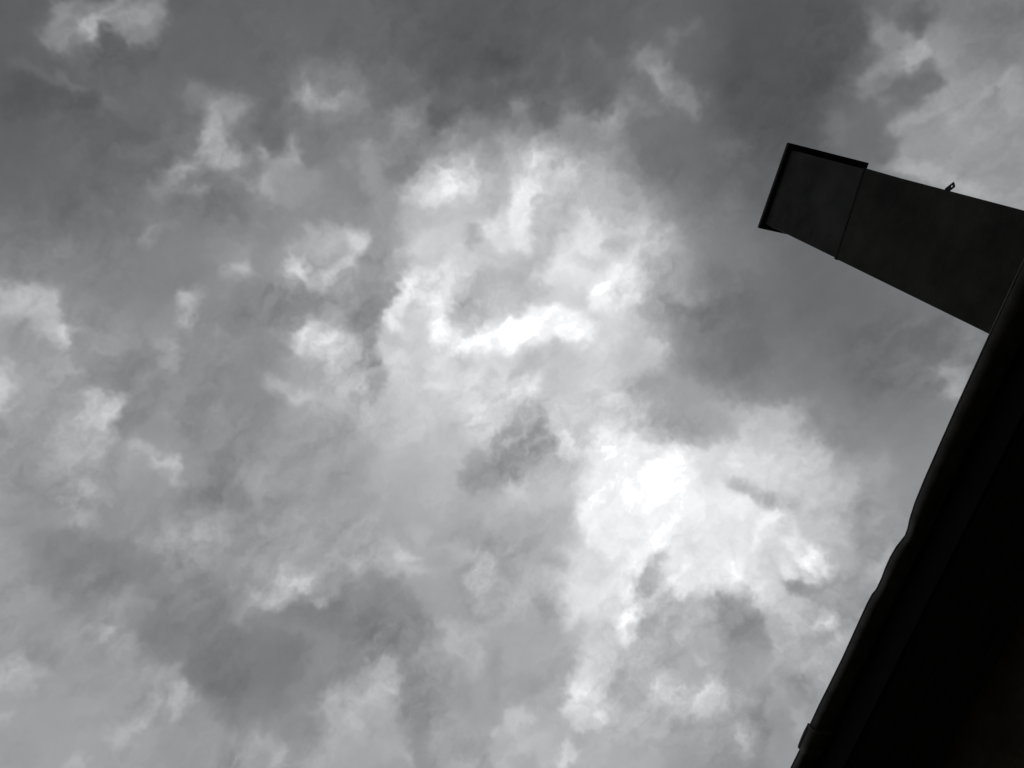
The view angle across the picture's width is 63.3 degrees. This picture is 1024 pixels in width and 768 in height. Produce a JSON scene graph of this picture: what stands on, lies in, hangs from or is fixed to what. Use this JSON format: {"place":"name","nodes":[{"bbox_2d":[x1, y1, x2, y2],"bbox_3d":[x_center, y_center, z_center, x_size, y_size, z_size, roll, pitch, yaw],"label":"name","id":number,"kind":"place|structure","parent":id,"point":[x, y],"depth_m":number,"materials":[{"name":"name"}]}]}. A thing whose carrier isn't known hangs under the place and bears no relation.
{"place":"outdoors","nodes":[
{"label":"outdoors","id":0,"kind":"place"},
{"bbox_2d":[0,0,1023,767],"label":"sky","id":1,"kind":"structure","parent":0,"point":[383,383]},
{"bbox_2d":[758,142,1023,767],"bbox_3d":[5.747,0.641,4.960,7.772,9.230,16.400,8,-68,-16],"label":"house","id":2,"kind":"structure","parent":0,"point":[929,672],"depth_m":4.38,"materials":[{"name":"paint"}]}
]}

